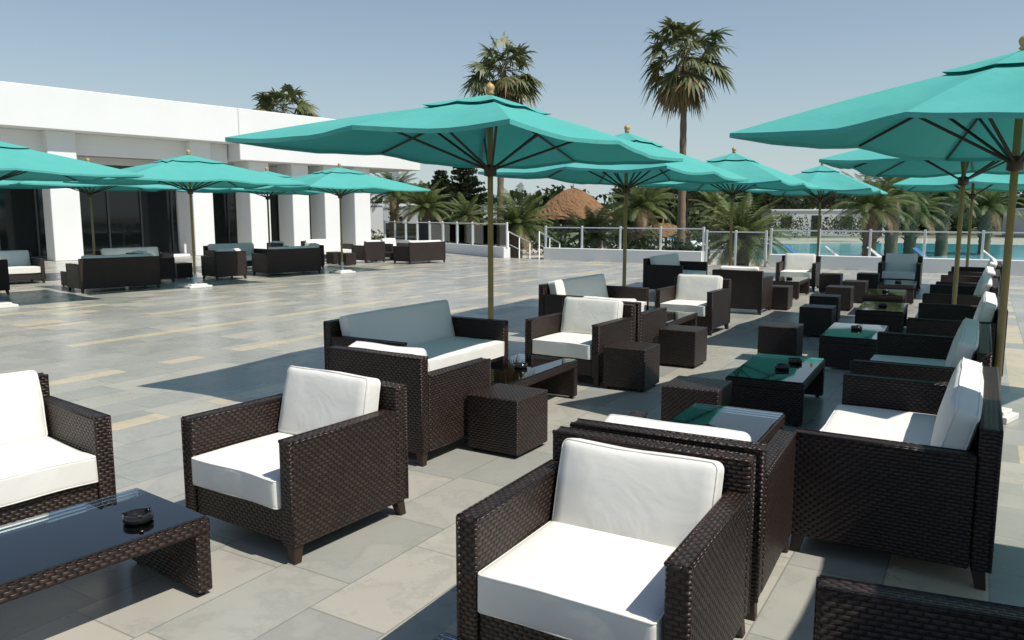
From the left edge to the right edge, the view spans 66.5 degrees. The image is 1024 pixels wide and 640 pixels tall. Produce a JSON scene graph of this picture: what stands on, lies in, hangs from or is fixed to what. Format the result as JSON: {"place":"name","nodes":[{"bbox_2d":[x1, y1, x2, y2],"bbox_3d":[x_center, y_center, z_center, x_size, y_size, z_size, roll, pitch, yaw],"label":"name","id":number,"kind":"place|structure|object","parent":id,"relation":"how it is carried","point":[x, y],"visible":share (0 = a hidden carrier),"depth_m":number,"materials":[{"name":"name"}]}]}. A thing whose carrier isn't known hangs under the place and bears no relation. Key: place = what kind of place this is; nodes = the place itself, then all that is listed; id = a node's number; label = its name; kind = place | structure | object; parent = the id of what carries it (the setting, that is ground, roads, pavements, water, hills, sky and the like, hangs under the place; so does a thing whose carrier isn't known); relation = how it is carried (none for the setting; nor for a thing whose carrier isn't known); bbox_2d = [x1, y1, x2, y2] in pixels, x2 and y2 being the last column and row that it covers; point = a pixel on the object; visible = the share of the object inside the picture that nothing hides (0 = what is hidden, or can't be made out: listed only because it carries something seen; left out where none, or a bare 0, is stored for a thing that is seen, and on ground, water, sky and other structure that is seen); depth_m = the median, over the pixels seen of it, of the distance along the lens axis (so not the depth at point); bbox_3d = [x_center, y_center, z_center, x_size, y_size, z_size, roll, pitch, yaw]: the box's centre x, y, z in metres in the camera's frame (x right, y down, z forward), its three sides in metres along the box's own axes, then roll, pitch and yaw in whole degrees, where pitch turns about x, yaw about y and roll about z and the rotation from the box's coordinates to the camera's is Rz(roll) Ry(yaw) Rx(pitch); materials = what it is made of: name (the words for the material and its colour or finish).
{"place":"outdoors","nodes":[
{"label":"outdoors","id":0,"kind":"place"},
{"bbox_2d":[0,253,1023,639],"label":"terrace floor","id":1,"kind":"structure","parent":0,"point":[146,367],"depth_m":6.19,"materials":[{"name":"tile"}]},
{"bbox_2d":[0,250,45,282],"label":"wicker sofa","id":2,"kind":"object","parent":1,"relation":"on","point":[24,265],"visible":0.93,"depth_m":19.51,"materials":[{"name":"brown fabric"}]},
{"bbox_2d":[0,370,115,527],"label":"wicker armchair","id":3,"kind":"object","parent":1,"relation":"on","point":[56,454],"visible":0.96,"depth_m":4.19,"materials":[{"name":"brown fabric"}]},
{"bbox_2d":[0,141,143,308],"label":"patio umbrella","id":4,"kind":"object","parent":1,"relation":"on","point":[19,163],"visible":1,"depth_m":14.15,"materials":[{"name":"teal fabric"}]},
{"bbox_2d":[0,158,188,254],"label":"patio umbrella","id":5,"kind":"object","parent":1,"relation":"on","point":[61,184],"visible":0.28,"depth_m":20.78,"materials":[{"name":"teal fabric"}]},
{"bbox_2d":[0,488,212,604],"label":"wicker coffee table","id":6,"kind":"object","parent":1,"relation":"on","point":[170,540],"visible":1,"depth_m":3.31,"materials":[{"name":"brown glass"}]},
{"bbox_2d":[122,507,153,525],"bbox_3d":[-1.623,0.852,3.390,0.124,0.042,0.124,-5,9,-36],"label":"ashtray","id":7,"kind":"object","parent":6,"relation":"on","point":[138,516],"visible":1,"depth_m":3.37,"materials":[{"name":"glass"}]},
{"bbox_2d":[65,253,160,292],"bbox_3d":[-9.108,-1.105,17.869,0.909,0.810,1.727,7,10,43],"label":"wicker sofa","id":8,"kind":"object","parent":1,"relation":"on","point":[102,271],"visible":1,"depth_m":17.47,"materials":[{"name":"brown wicker"}]},
{"bbox_2d":[95,247,173,257],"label":"wicker sofa","id":9,"kind":"object","parent":1,"relation":"on","point":[154,251],"visible":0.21,"depth_m":21.47,"materials":[{"name":"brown fabric"}]},
{"bbox_2d":[63,150,307,288],"bbox_3d":[-7.460,-2.352,18.199,3.100,3.195,4.300,6,10,40],"label":"patio umbrella","id":10,"kind":"object","parent":1,"relation":"on","point":[192,173],"visible":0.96,"depth_m":17.87,"materials":[{"name":"teal fabric"}]},
{"bbox_2d":[77,156,308,252],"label":"back walls","id":11,"kind":"structure","parent":1,"relation":"on","point":[179,201],"depth_m":34.57,"materials":[{"name":"white paint"}]},
{"bbox_2d":[0,165,279,258],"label":"window frames","id":12,"kind":"structure","parent":11,"relation":"attached to","point":[109,230],"depth_m":33.49,"materials":[{"name":"metal"}]},
{"bbox_2d":[0,165,311,255],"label":"windows","id":13,"kind":"structure","parent":11,"relation":"attached to","point":[18,230],"depth_m":32.80,"materials":[{"name":"black glass"}]},
{"bbox_2d":[0,81,419,172],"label":"roof fascia","id":14,"kind":"structure","parent":11,"relation":"on","point":[31,107],"depth_m":30.92,"materials":[{"name":"white paint"}]},
{"bbox_2d":[41,130,370,260],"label":"pillars","id":15,"kind":"structure","parent":1,"relation":"on","point":[63,224],"depth_m":34.89,"materials":[{"name":"white paint"}]},
{"bbox_2d":[0,128,227,162],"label":"lintel","id":16,"kind":"structure","parent":15,"relation":"on","point":[115,146],"depth_m":30.56,"materials":[{"name":"white paint"}]},
{"bbox_2d":[201,248,246,279],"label":"wicker armchair","id":17,"kind":"object","parent":1,"relation":"on","point":[225,263],"visible":1,"depth_m":20.59,"materials":[{"name":"brown wicker"}]},
{"bbox_2d":[203,243,266,265],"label":"wicker sofa","id":18,"kind":"object","parent":1,"relation":"on","point":[210,249],"visible":0.3,"depth_m":24.69,"materials":[{"name":"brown fabric"}]},
{"bbox_2d":[177,167,346,246],"bbox_3d":[-7.700,-3.220,24.691,3.100,3.195,4.300,6,10,40],"label":"patio umbrella","id":19,"kind":"object","parent":1,"relation":"on","point":[235,190],"visible":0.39,"depth_m":24.65,"materials":[{"name":"teal fabric"}]},
{"bbox_2d":[252,245,320,275],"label":"wicker sofa","id":20,"kind":"object","parent":1,"relation":"on","point":[289,259],"visible":1,"depth_m":22.14,"materials":[{"name":"brown wicker"}]},
{"bbox_2d":[181,366,408,564],"bbox_3d":[-1.181,0.713,4.283,0.867,0.809,0.860,5,9,34],"label":"wicker armchair","id":21,"kind":"object","parent":1,"relation":"on","point":[307,455],"visible":0.98,"depth_m":4.13,"materials":[{"name":"brown wicker"}]},
{"bbox_2d":[301,239,352,258],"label":"wicker sofa","id":22,"kind":"object","parent":1,"relation":"on","point":[332,245],"visible":0.53,"depth_m":29.37,"materials":[{"name":"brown fabric"}]},
{"bbox_2d":[244,163,430,273],"bbox_3d":[-5.000,-2.968,22.808,3.100,3.195,4.300,6,10,40],"label":"patio umbrella","id":23,"kind":"object","parent":1,"relation":"on","point":[338,180],"visible":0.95,"depth_m":22.38,"materials":[{"name":"teal fabric"}]},
{"bbox_2d":[352,240,384,262],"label":"wicker armchair","id":24,"kind":"object","parent":1,"relation":"on","point":[368,250],"visible":0.98,"depth_m":28.00,"materials":[{"name":"brown wicker"}]},
{"bbox_2d":[327,341,490,466],"bbox_3d":[-0.740,0.530,5.779,0.867,0.776,0.854,5,9,32],"label":"wicker armchair","id":25,"kind":"object","parent":1,"relation":"on","point":[436,408],"visible":0.61,"depth_m":5.38,"materials":[{"name":"brown wicker"}]},
{"bbox_2d":[323,300,507,370],"bbox_3d":[-0.853,0.283,7.499,0.904,0.809,1.727,5,9,31],"label":"wicker sofa","id":26,"kind":"object","parent":1,"relation":"on","point":[439,334],"visible":0.62,"depth_m":7.56,"materials":[{"name":"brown fabric"}]},
{"bbox_2d":[393,240,445,263],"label":"wicker sofa","id":27,"kind":"object","parent":1,"relation":"on","point":[423,250],"visible":1,"depth_m":27.47,"materials":[{"name":"brown wicker"}]},
{"bbox_2d":[395,239,509,257],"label":"white wall","id":28,"kind":"structure","parent":1,"relation":"on","point":[482,250],"depth_m":33.27,"materials":[{"name":"paint"}]},
{"bbox_2d":[384,220,507,246],"bbox_3d":[-3.600,-4.175,36.973,0.070,0.990,13.863,-4,9,-29],"label":"glass fence","id":29,"kind":"object","parent":28,"relation":"on","point":[457,233],"visible":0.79,"depth_m":35.78,"materials":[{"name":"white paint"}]},
{"bbox_2d":[225,82,682,318],"bbox_3d":[-0.220,-0.891,8.002,2.750,3.005,4.300,4,9,28],"label":"patio umbrella","id":30,"kind":"object","parent":1,"relation":"on","point":[489,133],"visible":0.93,"depth_m":7.82,"materials":[{"name":"teal fabric"}]},
{"bbox_2d":[467,383,547,457],"bbox_3d":[-0.030,0.724,5.676,0.430,0.420,0.430,5,9,32],"label":"wicker stool","id":31,"kind":"object","parent":1,"relation":"on","point":[509,419],"visible":1,"depth_m":5.52,"materials":[{"name":"brown wicker"}]},
{"bbox_2d":[491,354,577,397],"bbox_3d":[0.030,0.593,6.859,0.620,0.365,1.250,4,9,30],"label":"wicker coffee table","id":32,"kind":"object","parent":1,"relation":"on","point":[555,376],"visible":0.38,"depth_m":7.04,"materials":[{"name":"brown glass"}]},
{"bbox_2d":[525,297,635,386],"bbox_3d":[0.720,0.188,8.210,0.867,0.809,0.854,5,9,34],"label":"wicker armchair","id":33,"kind":"object","parent":1,"relation":"on","point":[583,331],"visible":0.91,"depth_m":8.11,"materials":[{"name":"brown fabric"}]},
{"bbox_2d":[538,274,648,315],"bbox_3d":[1.208,-0.207,11.166,0.907,0.809,1.727,5,9,33],"label":"wicker sofa","id":34,"kind":"object","parent":1,"relation":"on","point":[553,294],"visible":0.5,"depth_m":11.17,"materials":[{"name":"brown fabric"}]},
{"bbox_2d":[456,426,755,639],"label":"wicker armchair","id":35,"kind":"object","parent":1,"relation":"on","point":[583,534],"visible":1,"depth_m":2.89,"materials":[{"name":"brown fabric"}]},
{"bbox_2d":[478,124,748,285],"bbox_3d":[1.800,-1.526,12.407,2.800,3.095,4.300,4,9,30],"label":"patio umbrella","id":36,"kind":"object","parent":1,"relation":"on","point":[627,177],"visible":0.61,"depth_m":12.40,"materials":[{"name":"teal fabric"}]},
{"bbox_2d":[584,296,666,343],"bbox_3d":[1.222,0.098,9.026,0.867,0.771,0.846,5,9,32],"label":"wicker armchair","id":37,"kind":"object","parent":1,"relation":"on","point":[650,323],"visible":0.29,"depth_m":8.70,"materials":[{"name":"brown wicker"}]},
{"bbox_2d":[603,341,659,391],"bbox_3d":[1.180,0.453,7.698,0.430,0.420,0.430,4,9,30],"label":"wicker stool","id":38,"kind":"object","parent":1,"relation":"on","point":[631,365],"visible":1,"depth_m":7.53,"materials":[{"name":"brown wicker"}]},
{"bbox_2d":[643,253,707,288],"bbox_3d":[3.704,-1.070,17.611,0.896,0.809,1.727,5,9,32],"label":"wicker sofa","id":39,"kind":"object","parent":1,"relation":"on","point":[661,271],"visible":0.86,"depth_m":17.07,"materials":[{"name":"brown wicker"}]},
{"bbox_2d":[666,310,697,325],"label":"wicker coffee table","id":40,"kind":"object","parent":1,"relation":"on","point":[681,318],"visible":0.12,"depth_m":10.47,"materials":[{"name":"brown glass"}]},
{"bbox_2d":[570,411,796,620],"bbox_3d":[0.842,0.806,3.764,0.867,0.763,0.846,4,9,29],"label":"wicker armchair","id":41,"kind":"object","parent":1,"relation":"on","point":[774,489],"visible":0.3,"depth_m":3.41,"materials":[{"name":"brown wicker"}]},
{"bbox_2d":[659,324,707,368],"bbox_3d":[1.940,0.297,8.868,0.430,0.420,0.430,5,9,31],"label":"wicker stool","id":42,"kind":"object","parent":1,"relation":"on","point":[683,345],"visible":0.94,"depth_m":8.70,"materials":[{"name":"brown wicker"}]},
{"bbox_2d":[654,274,731,335],"bbox_3d":[2.665,-0.254,11.511,0.867,0.809,0.854,5,9,33],"label":"wicker armchair","id":43,"kind":"object","parent":1,"relation":"on","point":[707,298],"visible":0.94,"depth_m":11.47,"materials":[{"name":"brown fabric"}]},
{"bbox_2d":[661,375,731,421],"bbox_3d":[1.410,0.685,5.963,0.430,0.420,0.430,4,9,29],"label":"wicker stool","id":44,"kind":"object","parent":1,"relation":"on","point":[680,394],"visible":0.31,"depth_m":5.82,"materials":[{"name":"brown wicker"}]},
{"bbox_2d":[669,402,784,443],"bbox_3d":[1.260,0.856,4.897,0.620,0.365,1.250,4,9,30],"label":"wicker coffee table","id":45,"kind":"object","parent":1,"relation":"on","point":[762,426],"visible":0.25,"depth_m":5.11,"materials":[{"name":"clear glass"}]},
{"bbox_2d":[637,147,820,265],"bbox_3d":[4.600,-2.057,16.372,2.800,3.095,4.300,4,9,30],"label":"patio umbrella","id":46,"kind":"object","parent":1,"relation":"on","point":[757,175],"visible":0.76,"depth_m":15.87,"materials":[{"name":"teal fabric"}]},
{"bbox_2d":[712,266,772,314],"bbox_3d":[4.074,-0.561,13.804,0.867,0.811,0.853,4,9,30],"label":"wicker armchair","id":47,"kind":"object","parent":1,"relation":"on","point":[751,288],"visible":0.76,"depth_m":13.39,"materials":[{"name":"brown wicker"}]},
{"bbox_2d":[725,353,824,426],"bbox_3d":[2.340,0.589,6.889,0.620,0.365,1.250,4,9,29],"label":"wicker coffee table","id":48,"kind":"object","parent":1,"relation":"on","point":[760,382],"visible":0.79,"depth_m":6.42,"materials":[{"name":"brown glass"}]},
{"bbox_2d":[765,285,792,309],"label":"wicker stool","id":49,"kind":"object","parent":1,"relation":"on","point":[782,296],"visible":0.61,"depth_m":13.96,"materials":[{"name":"brown wicker"}]},
{"bbox_2d":[757,321,803,356],"bbox_3d":[3.140,0.261,9.135,0.430,0.420,0.430,4,9,30],"label":"wicker stool","id":50,"kind":"object","parent":1,"relation":"on","point":[782,338],"visible":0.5,"depth_m":8.96,"materials":[{"name":"brown wicker"}]},
{"bbox_2d":[773,276,809,299],"bbox_3d":[5.800,-0.677,16.355,0.620,0.365,1.250,4,9,30],"label":"wicker coffee table","id":51,"kind":"object","parent":1,"relation":"on","point":[801,285],"visible":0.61,"depth_m":15.94,"materials":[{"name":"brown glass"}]},
{"bbox_2d":[775,253,820,290],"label":"wicker armchair","id":52,"kind":"object","parent":1,"relation":"on","point":[798,265],"visible":0.89,"depth_m":18.00,"materials":[{"name":"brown fabric"}]},
{"bbox_2d":[746,163,887,255],"bbox_3d":[8.000,-2.587,20.337,2.800,3.095,4.300,4,9,30],"label":"patio umbrella","id":53,"kind":"object","parent":1,"relation":"on","point":[829,181],"visible":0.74,"depth_m":19.50,"materials":[{"name":"teal fabric"}]},
{"bbox_2d":[799,304,836,335],"bbox_3d":[4.300,0.012,10.999,0.430,0.420,0.430,4,9,30],"label":"wicker stool","id":54,"kind":"object","parent":1,"relation":"on","point":[817,320],"visible":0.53,"depth_m":10.82,"materials":[{"name":"brown wicker"}]},
{"bbox_2d":[809,294,840,321],"bbox_3d":[5.000,-0.187,12.485,0.430,0.420,0.430,4,9,28],"label":"wicker stool","id":55,"kind":"object","parent":1,"relation":"on","point":[827,299],"visible":0.47,"depth_m":12.30,"materials":[{"name":"brown wicker"}]},
{"bbox_2d":[825,285,853,310],"bbox_3d":[5.900,-0.399,14.071,0.430,0.420,0.430,4,9,30],"label":"wicker stool","id":56,"kind":"object","parent":1,"relation":"on","point":[845,292],"visible":0.61,"depth_m":13.85,"materials":[{"name":"brown wicker"}]},
{"bbox_2d":[818,322,888,368],"bbox_3d":[3.970,0.300,9.050,0.620,0.365,1.250,4,9,29],"label":"wicker coffee table","id":57,"kind":"object","parent":1,"relation":"on","point":[842,345],"visible":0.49,"depth_m":8.58,"materials":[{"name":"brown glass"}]},
{"bbox_2d":[729,35,1023,424],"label":"patio umbrella","id":58,"kind":"object","parent":1,"relation":"on","point":[973,112],"visible":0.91,"depth_m":6.04,"materials":[{"name":"teal fabric"}]},
{"bbox_2d":[855,301,907,332],"bbox_3d":[5.420,-0.021,11.448,0.620,0.365,1.250,4,9,29],"label":"wicker coffee table","id":59,"kind":"object","parent":1,"relation":"on","point":[892,316],"visible":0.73,"depth_m":10.95,"materials":[{"name":"brown glass"}]},
{"bbox_2d":[862,288,906,302],"bbox_3d":[6.480,-0.306,13.579,0.620,0.365,1.250,4,9,29],"label":"wicker coffee table","id":60,"kind":"object","parent":1,"relation":"on","point":[891,295],"visible":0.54,"depth_m":13.12,"materials":[{"name":"glass"}]},
{"bbox_2d":[769,254,1023,275],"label":"white wall","id":61,"kind":"structure","parent":1,"relation":"on","point":[930,265],"depth_m":23.91,"materials":[{"name":"paint"}]},
{"bbox_2d":[769,228,1023,259],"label":"metal railing","id":62,"kind":"object","parent":61,"relation":"on","point":[925,232],"visible":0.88,"depth_m":23.71,"materials":[{"name":"white metal"}]},
{"bbox_2d":[789,357,1003,590],"bbox_3d":[2.204,0.695,4.415,0.901,0.810,1.727,5,9,31],"label":"wicker sofa","id":63,"kind":"object","parent":1,"relation":"on","point":[907,467],"visible":0.99,"depth_m":3.73,"materials":[{"name":"brown wicker"}]},
{"bbox_2d":[878,280,916,303],"bbox_3d":[7.660,-0.564,15.512,0.620,0.365,1.250,4,9,29],"label":"wicker coffee table","id":64,"kind":"object","parent":1,"relation":"on","point":[909,286],"visible":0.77,"depth_m":15.01,"materials":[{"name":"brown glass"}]},
{"bbox_2d":[878,253,922,291],"bbox_3d":[8.897,-1.110,17.905,0.867,0.811,0.850,4,9,30],"label":"wicker armchair","id":65,"kind":"object","parent":1,"relation":"on","point":[893,266],"visible":0.95,"depth_m":17.89,"materials":[{"name":"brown fabric"}]},
{"bbox_2d":[813,575,1023,639],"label":"wicker armchair","id":66,"kind":"object","parent":1,"relation":"on","point":[847,609],"visible":1,"depth_m":2.19,"materials":[{"name":"brown wicker"}]},
{"bbox_2d":[850,318,991,443],"bbox_3d":[3.326,0.440,6.317,0.897,0.811,1.727,5,9,31],"label":"wicker sofa","id":67,"kind":"object","parent":1,"relation":"on","point":[922,356],"visible":0.48,"depth_m":6.01,"materials":[{"name":"brown wicker"}]},
{"bbox_2d":[819,149,1023,303],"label":"patio umbrella","id":68,"kind":"object","parent":1,"relation":"on","point":[869,163],"visible":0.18,"depth_m":10.75,"materials":[{"name":"teal fabric"}]},
{"bbox_2d":[906,291,1007,376],"bbox_3d":[4.944,0.123,8.697,0.902,0.809,1.727,5,9,31],"label":"wicker sofa","id":69,"kind":"object","parent":1,"relation":"on","point":[939,319],"visible":0.48,"depth_m":8.12,"materials":[{"name":"brown wicker"}]},
{"bbox_2d":[893,173,1023,266],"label":"patio umbrella","id":70,"kind":"object","parent":1,"relation":"on","point":[987,182],"visible":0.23,"depth_m":15.71,"materials":[{"name":"teal fabric"}]},
{"bbox_2d":[922,274,998,304],"bbox_3d":[6.461,-0.223,11.276,0.908,0.810,1.727,5,9,31],"label":"wicker sofa","id":71,"kind":"object","parent":1,"relation":"on","point":[966,295],"visible":0.42,"depth_m":10.67,"materials":[{"name":"brown wicker"}]},
{"bbox_2d":[936,266,1000,292],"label":"wicker sofa","id":72,"kind":"object","parent":1,"relation":"on","point":[992,272],"visible":0.16,"depth_m":13.16,"materials":[{"name":"brown wicker"}]},
{"bbox_2d":[0,0,1023,210],"label":"sky","id":73,"kind":"structure","parent":0,"point":[350,58],"materials":[{"name":"blue"}]},
{"bbox_2d":[544,248,704,262],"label":"white wall","id":74,"kind":"structure","parent":0,"point":[603,255],"depth_m":28.59,"materials":[{"name":"paint"}]},
{"bbox_2d":[545,226,704,250],"bbox_3d":[3.950,-2.996,28.504,6.261,0.840,0.070,5,9,31],"label":"glass fence","id":75,"kind":"object","parent":74,"relation":"on","point":[620,228],"visible":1,"depth_m":28.44,"materials":[{"name":"glass"}]},
{"bbox_2d":[371,222,1023,249],"bbox_3d":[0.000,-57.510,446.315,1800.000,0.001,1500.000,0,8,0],"label":"ground","id":76,"kind":"structure","parent":0,"point":[973,235],"depth_m":81.83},
{"bbox_2d":[251,83,320,117],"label":"fan palm tree","id":77,"kind":"object","parent":76,"relation":"on","point":[270,101],"visible":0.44,"depth_m":56.02,"materials":[{"name":"green plant"}]},
{"bbox_2d":[370,171,429,222],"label":"date palm tree","id":78,"kind":"object","parent":76,"relation":"on","point":[393,205],"visible":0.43,"depth_m":50.17,"materials":[{"name":"green plant"}]},
{"bbox_2d":[395,179,458,240],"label":"date palm tree","id":79,"kind":"object","parent":76,"relation":"on","point":[424,207],"visible":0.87,"depth_m":47.18,"materials":[{"name":"green plant"}]},
{"bbox_2d":[418,170,453,223],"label":"conifer tree","id":80,"kind":"object","parent":76,"relation":"on","point":[442,175],"visible":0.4,"depth_m":70.67,"materials":[{"name":"green plant"}]},
{"bbox_2d":[439,167,495,224],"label":"conifer tree","id":81,"kind":"object","parent":76,"relation":"on","point":[469,184],"visible":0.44,"depth_m":64.57,"materials":[{"name":"green plant"}]},
{"bbox_2d":[441,192,496,224],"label":"date palm tree","id":82,"kind":"object","parent":76,"relation":"on","point":[466,211],"visible":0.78,"depth_m":59.11,"materials":[{"name":"green plant"}]},
{"bbox_2d":[477,183,556,257],"bbox_3d":[0.225,-4.434,35.747,4.090,3.670,3.954,7,10,40],"label":"date palm tree","id":83,"kind":"object","parent":76,"relation":"on","point":[518,220],"visible":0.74,"depth_m":35.35,"materials":[{"name":"green plant"}]},
{"bbox_2d":[606,234,664,249],"bbox_3d":[5.492,-3.136,34.915,2.628,1.411,2.495,0,8,0],"label":"shrub","id":84,"kind":"object","parent":76,"relation":"on","point":[642,245],"visible":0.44,"depth_m":34.54,"materials":[{"name":"green plant"}]},
{"bbox_2d":[370,184,1023,231],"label":"distant tree line","id":85,"kind":"object","parent":76,"relation":"on","point":[671,208],"visible":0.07,"depth_m":105.47,"materials":[{"name":"green plant"}]},
{"bbox_2d":[690,192,797,265],"bbox_3d":[8.727,-3.259,29.520,4.021,3.259,4.154,3,8,24],"label":"date palm tree","id":86,"kind":"object","parent":76,"relation":"on","point":[747,243],"visible":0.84,"depth_m":29.26,"materials":[{"name":"green plant"}]},
{"bbox_2d":[738,192,806,208],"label":"stone pine tree","id":87,"kind":"object","parent":76,"relation":"on","point":[785,200],"visible":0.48,"depth_m":85.29,"materials":[{"name":"green plant"}]},
{"bbox_2d":[761,209,885,236],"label":"white bungalow","id":88,"kind":"object","parent":76,"relation":"on","point":[812,215],"visible":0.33,"depth_m":81.71,"materials":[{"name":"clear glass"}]},
{"bbox_2d":[522,238,1023,266],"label":"pool deck","id":89,"kind":"structure","parent":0,"point":[994,241],"depth_m":65.64,"materials":[{"name":"stone"}]},
{"bbox_2d":[457,30,549,246],"bbox_3d":[-0.514,-8.784,38.947,4.526,11.443,4.506,7,10,43],"label":"fan palm tree","id":90,"kind":"object","parent":89,"relation":"on","point":[515,88],"visible":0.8,"depth_m":38.07,"materials":[{"name":"green plant"}]},
{"bbox_2d":[534,184,612,248],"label":"thatched hut","id":91,"kind":"object","parent":89,"relation":"on","point":[576,201],"visible":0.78,"depth_m":50.95,"materials":[{"name":"brown plant"}]},
{"bbox_2d":[552,199,633,248],"bbox_3d":[3.836,-4.382,37.889,3.593,2.999,3.604,-7,10,-40],"label":"date palm tree","id":92,"kind":"object","parent":89,"relation":"on","point":[594,236],"visible":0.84,"depth_m":37.39,"materials":[{"name":"green plant"}]},
{"bbox_2d":[594,195,663,246],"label":"date palm tree","id":93,"kind":"object","parent":89,"relation":"on","point":[630,233],"visible":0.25,"depth_m":44.41,"materials":[{"name":"green plant"}]},
{"bbox_2d":[604,185,677,249],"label":"date palm tree","id":94,"kind":"object","parent":89,"relation":"on","point":[641,203],"visible":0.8,"depth_m":41.78,"materials":[{"name":"green plant"}]},
{"bbox_2d":[639,16,738,244],"bbox_3d":[7.626,-7.811,35.035,4.487,10.553,4.514,-1,8,-5],"label":"fan palm tree","id":95,"kind":"object","parent":89,"relation":"on","point":[684,83],"visible":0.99,"depth_m":34.21,"materials":[{"name":"green plant"}]},
{"bbox_2d":[686,191,743,247],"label":"date palm tree","id":96,"kind":"object","parent":89,"relation":"on","point":[712,199],"visible":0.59,"depth_m":51.28,"materials":[{"name":"green plant"}]},
{"bbox_2d":[823,171,918,256],"bbox_3d":[16.414,-4.710,35.660,4.012,4.239,4.190,5,9,35],"label":"date palm tree","id":97,"kind":"object","parent":89,"relation":"on","point":[871,208],"visible":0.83,"depth_m":35.35,"materials":[{"name":"green plant"}]},
{"bbox_2d":[850,173,933,254],"bbox_3d":[18.621,-5.479,38.059,4.064,5.129,4.067,-4,9,-29],"label":"date palm tree","id":98,"kind":"object","parent":89,"relation":"on","point":[890,244],"visible":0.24,"depth_m":37.96,"materials":[{"name":"green plant"}]},
{"bbox_2d":[877,192,953,253],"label":"date palm tree","id":99,"kind":"object","parent":89,"relation":"on","point":[909,239],"visible":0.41,"depth_m":40.37,"materials":[{"name":"green plant"}]},
{"bbox_2d":[922,190,988,255],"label":"date palm tree","id":100,"kind":"object","parent":89,"relation":"on","point":[941,244],"visible":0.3,"depth_m":41.43,"materials":[{"name":"green plant"}]},
{"bbox_2d":[951,190,1023,253],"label":"date palm tree","id":101,"kind":"object","parent":89,"relation":"on","point":[987,210],"visible":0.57,"depth_m":43.34,"materials":[{"name":"green plant"}]},
{"bbox_2d":[755,243,1023,259],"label":"swimming pool water","id":102,"kind":"structure","parent":0,"point":[855,249],"depth_m":48.42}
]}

